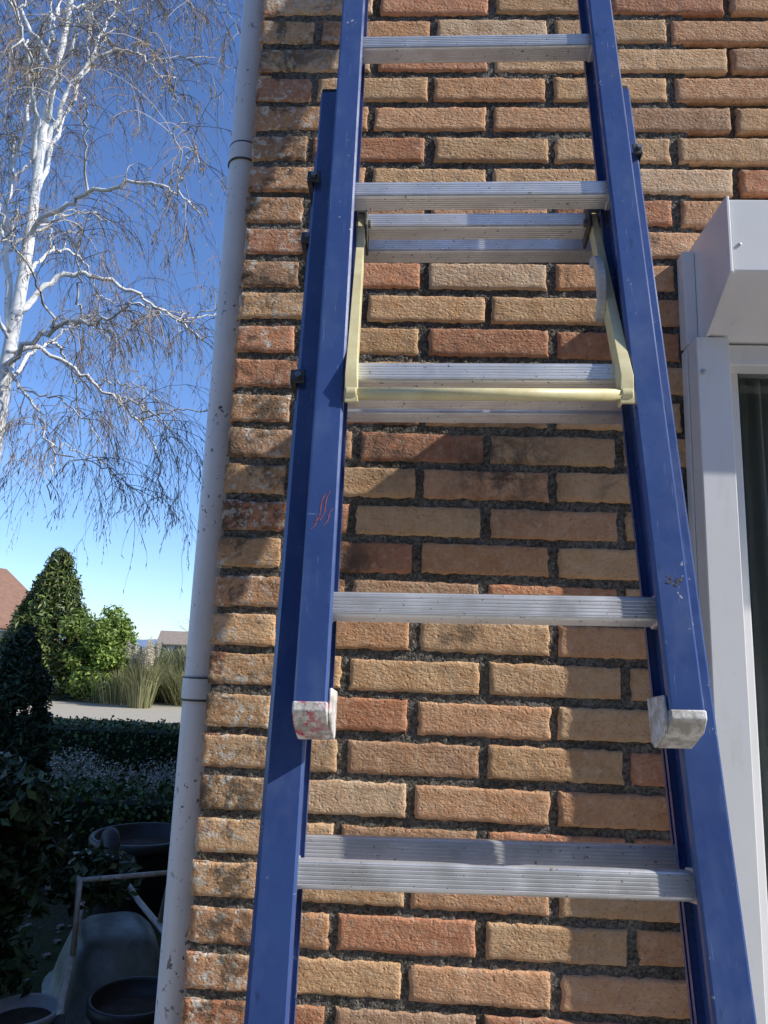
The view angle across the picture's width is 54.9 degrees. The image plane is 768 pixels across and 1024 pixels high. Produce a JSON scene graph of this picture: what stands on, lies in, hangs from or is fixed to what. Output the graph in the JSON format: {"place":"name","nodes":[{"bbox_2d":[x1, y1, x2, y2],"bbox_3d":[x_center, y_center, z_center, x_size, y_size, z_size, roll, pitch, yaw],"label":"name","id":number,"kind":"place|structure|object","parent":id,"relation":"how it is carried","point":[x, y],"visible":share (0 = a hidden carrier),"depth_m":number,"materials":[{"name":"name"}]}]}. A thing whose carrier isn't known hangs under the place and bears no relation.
{"place":"outdoors","nodes":[
{"label":"outdoors","id":0,"kind":"place"},
{"bbox_2d":[0,649,179,998],"bbox_3d":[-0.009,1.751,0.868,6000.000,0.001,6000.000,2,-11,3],"label":"ground","id":1,"kind":"structure","parent":0,"point":[45,935],"depth_m":4.05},
{"bbox_2d":[0,622,56,781],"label":"pine shrub","id":2,"kind":"object","parent":1,"relation":"on","point":[25,677],"visible":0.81,"depth_m":5.94,"materials":[{"name":"green plant"}]},
{"bbox_2d":[0,596,56,686],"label":"cypress tree","id":3,"kind":"object","parent":1,"relation":"on","point":[23,601],"visible":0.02,"depth_m":24.07,"materials":[{"name":"green plant"}]},
{"bbox_2d":[0,993,57,1023],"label":"plant pot","id":4,"kind":"object","parent":1,"relation":"on","point":[34,1008],"visible":0.91,"depth_m":2.81,"materials":[{"name":"plastic"}]},
{"bbox_2d":[11,913,71,981],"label":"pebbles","id":5,"kind":"object","parent":1,"relation":"on","point":[55,941],"visible":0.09,"depth_m":4.05,"materials":[{"name":"grey stone"}]},
{"bbox_2d":[0,750,144,998],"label":"viburnum shrub","id":6,"kind":"object","parent":1,"relation":"on","point":[26,866],"visible":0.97,"depth_m":3.16,"materials":[{"name":"green plant"}]},
{"bbox_2d":[7,769,174,868],"bbox_3d":[-2.709,2.319,5.560,3.602,0.692,0.808,2,-11,3],"label":"garden hedge","id":7,"kind":"object","parent":1,"relation":"on","point":[91,809],"visible":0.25,"depth_m":5.32,"materials":[{"name":"green plant"}]},
{"bbox_2d":[14,714,179,775],"bbox_3d":[-4.883,2.975,9.657,6.749,0.724,0.930,2,-11,3],"label":"garden hedge","id":8,"kind":"object","parent":1,"relation":"on","point":[121,742],"visible":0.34,"depth_m":9.29,"materials":[{"name":"green plant"}]},
{"bbox_2d":[41,827,166,1023],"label":"wheelbarrow","id":9,"kind":"object","parent":1,"relation":"on","point":[97,951],"visible":0.54,"depth_m":3.24,"materials":[{"name":"grey metal"}]},
{"bbox_2d":[47,746,176,792],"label":"heather plants","id":10,"kind":"object","parent":1,"relation":"on","point":[56,771],"visible":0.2,"depth_m":7.66,"materials":[{"name":"green plant"}]},
{"bbox_2d":[85,976,157,1023],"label":"plant tub","id":11,"kind":"object","parent":1,"relation":"on","point":[130,1000],"visible":0.75,"depth_m":2.72,"materials":[{"name":"black plastic"}]},
{"bbox_2d":[0,0,242,594],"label":"birch tree","id":12,"kind":"object","parent":1,"relation":"on","point":[16,307],"visible":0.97,"depth_m":7.75,"materials":[{"name":"white plant"}]},
{"bbox_2d":[59,642,186,662],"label":"distant trees","id":13,"kind":"object","parent":1,"relation":"on","point":[173,653],"visible":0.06,"depth_m":80.08,"materials":[{"name":"green plant"}]},
{"bbox_2d":[88,822,171,921],"bbox_3d":[-1.471,2.175,4.468,0.630,0.436,0.630,2,-11,3],"label":"compost barrel","id":14,"kind":"object","parent":1,"relation":"on","point":[146,845],"visible":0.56,"depth_m":4.27,"materials":[{"name":"black plastic"}]},
{"bbox_2d":[112,647,186,701],"bbox_3d":[-7.363,4.923,22.743,3.265,1.648,3.258,2,-11,3],"label":"reed clump","id":15,"kind":"object","parent":1,"relation":"on","point":[161,662],"visible":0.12,"depth_m":22.57,"materials":[{"name":"plant"}]},
{"bbox_2d":[150,658,184,703],"bbox_3d":[-5.789,5.022,22.087,3.253,1.319,3.200,2,-11,3],"label":"reed clump","id":16,"kind":"object","parent":1,"relation":"on","point":[163,699],"visible":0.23,"depth_m":21.44,"materials":[{"name":"green plant"}]},
{"bbox_2d":[158,642,186,669],"bbox_3d":[-6.134,5.158,24.264,3.144,1.865,3.256,2,-11,3],"label":"reed clump","id":17,"kind":"object","parent":1,"relation":"on","point":[183,649],"visible":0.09,"depth_m":24.02,"materials":[{"name":"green plant"}]},
{"bbox_2d":[180,0,275,1023],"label":"side wall bricks","id":18,"kind":"object","parent":1,"relation":"on","point":[232,473],"visible":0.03,"depth_m":1.24,"materials":[{"name":"brown brick"}]},
{"bbox_2d":[182,0,767,1023],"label":"front wall bricks","id":19,"kind":"object","parent":1,"relation":"on","point":[504,986],"visible":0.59,"depth_m":1.20,"materials":[{"name":"brown brick"}]},
{"bbox_2d":[186,0,692,1023],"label":"mortar joints","id":20,"kind":"object","parent":19,"relation":"attached to","point":[410,820],"visible":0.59,"depth_m":1.19,"materials":[{"name":"grey concrete"}]},
{"bbox_2d":[677,252,697,350],"bbox_3d":[0.513,-0.357,1.251,0.020,0.168,0.029,2,-11,3],"label":"shutter box side strip","id":21,"kind":"object","parent":19,"relation":"attached to","point":[687,299],"visible":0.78,"depth_m":1.24,"materials":[{"name":"white plastic"}]},
{"bbox_2d":[729,345,767,1023],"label":"window","id":22,"kind":"structure","parent":19,"relation":"attached to","point":[749,365],"depth_m":1.21,"materials":[{"name":"white metal"}]},
{"bbox_2d":[682,349,698,596],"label":"guide inner lips","id":23,"kind":"object","parent":22,"relation":"attached to","point":[689,460],"visible":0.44,"depth_m":1.20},
{"bbox_2d":[684,337,766,1023],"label":"shutter guide rails","id":24,"kind":"object","parent":22,"relation":"attached to","point":[720,589],"visible":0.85,"depth_m":1.11,"materials":[{"name":"white metal"}]},
{"bbox_2d":[708,200,767,345],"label":"roller shutter box","id":25,"kind":"object","parent":22,"relation":"attached to","point":[742,317],"visible":0.56,"depth_m":1.13,"materials":[{"name":"white metal"}]},
{"bbox_2d":[689,196,732,336],"bbox_3d":[0.524,-0.378,1.186,0.005,0.183,0.156,2,-11,3],"label":"shutter box end plate","id":26,"kind":"object","parent":25,"relation":"attached to","point":[711,248],"visible":0.74,"depth_m":1.17,"materials":[{"name":"white plastic"}]},
{"bbox_2d":[701,242,741,374],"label":"rivets","id":27,"kind":"object","parent":25,"relation":"attached to","point":[703,371],"visible":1,"depth_m":1.18,"materials":[{"name":"white plastic"}]},
{"bbox_2d":[729,345,767,1023],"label":"window frame","id":28,"kind":"structure","parent":22,"relation":"in","point":[744,359],"depth_m":1.17,"materials":[{"name":"white metal"}]},
{"bbox_2d":[737,374,767,897],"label":"glazing gasket","id":29,"kind":"object","parent":22,"relation":"attached to","point":[753,640],"visible":0.14,"depth_m":1.18,"materials":[{"name":"black rubber"}]},
{"bbox_2d":[738,374,767,875],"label":"window glass","id":30,"kind":"structure","parent":22,"relation":"in","point":[753,388],"depth_m":1.22,"materials":[{"name":"black glass"}]},
{"bbox_2d":[682,0,767,232],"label":"joint","id":31,"kind":"object","parent":1,"relation":"on","point":[735,171],"visible":0.04,"depth_m":1.34,"materials":[{"name":"grey concrete"}]},
{"bbox_2d":[154,0,263,1023],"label":"drainpipe","id":32,"kind":"object","parent":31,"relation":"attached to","point":[179,899],"visible":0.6,"depth_m":1.27,"materials":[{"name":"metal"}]},
{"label":"walls","id":33,"kind":"object","parent":1,"relation":"on","visible":0},
{"bbox_2d":[0,568,27,628],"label":"roof","id":34,"kind":"structure","parent":33,"relation":"on","point":[12,591],"depth_m":44.16,"materials":[{"name":"red tile"}]},
{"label":"walls","id":35,"kind":"object","parent":1,"relation":"on","visible":0},
{"bbox_2d":[156,631,187,644],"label":"roof","id":36,"kind":"structure","parent":35,"relation":"on","point":[170,637],"depth_m":115.08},
{"bbox_2d":[10,698,181,722],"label":"gravel road","id":37,"kind":"structure","parent":0,"point":[81,708],"depth_m":18.05,"materials":[{"name":"grey gravel"}]},
{"bbox_2d":[4,547,99,700],"bbox_3d":[-9.828,3.270,22.156,3.049,4.536,2.982,-7,-14,38],"label":"cypress tree","id":38,"kind":"object","parent":37,"relation":"on","point":[55,593],"visible":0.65,"depth_m":21.72,"materials":[{"name":"green plant"}]},
{"bbox_2d":[57,604,140,700],"bbox_3d":[-8.057,4.076,21.609,2.729,2.808,2.967,2,-11,3],"label":"laurel bush","id":39,"kind":"object","parent":37,"relation":"on","point":[110,635],"visible":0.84,"depth_m":21.00,"materials":[{"name":"green plant"}]},
{"bbox_2d":[72,668,172,704],"bbox_3d":[-7.336,4.897,20.898,3.192,0.990,3.269,2,-11,3],"label":"reed clump","id":40,"kind":"object","parent":37,"relation":"on","point":[112,696],"visible":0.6,"depth_m":20.09,"materials":[{"name":"green plant"}]},
{"bbox_2d":[158,667,184,706],"bbox_3d":[-5.221,4.949,21.032,3.245,1.099,2.967,11,-14,-38],"label":"reed clump","id":41,"kind":"object","parent":37,"relation":"on","point":[179,688],"visible":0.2,"depth_m":20.49,"materials":[{"name":"green plant"}]},
{"bbox_2d":[59,635,156,648],"bbox_3d":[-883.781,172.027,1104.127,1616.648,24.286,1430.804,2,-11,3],"label":"hills","id":42,"kind":"structure","parent":0,"point":[142,643],"depth_m":1403.34,"materials":[{"name":"blue"}]},
{"bbox_2d":[0,0,243,639],"label":"sky","id":43,"kind":"structure","parent":0,"point":[151,598],"materials":[{"name":"blue"}]},
{"bbox_2d":[118,636,168,708],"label":"pampas grass","id":44,"kind":"object","parent":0,"point":[141,680],"depth_m":19.33,"materials":[{"name":"plant"}]},
{"bbox_2d":[161,645,181,649],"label":"window panes","id":45,"kind":"object","parent":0,"point":[177,646],"visible":0.26,"depth_m":113.66,"materials":[{"name":"black glass"}]},
{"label":"patio paving","id":46,"kind":"structure","parent":0,"visible":0},
{"bbox_2d":[244,0,756,1023],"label":"extension ladder","id":47,"kind":"object","parent":46,"relation":"on","point":[336,388],"visible":1,"depth_m":0.81,"materials":[{"name":"blue metal"}]}
]}

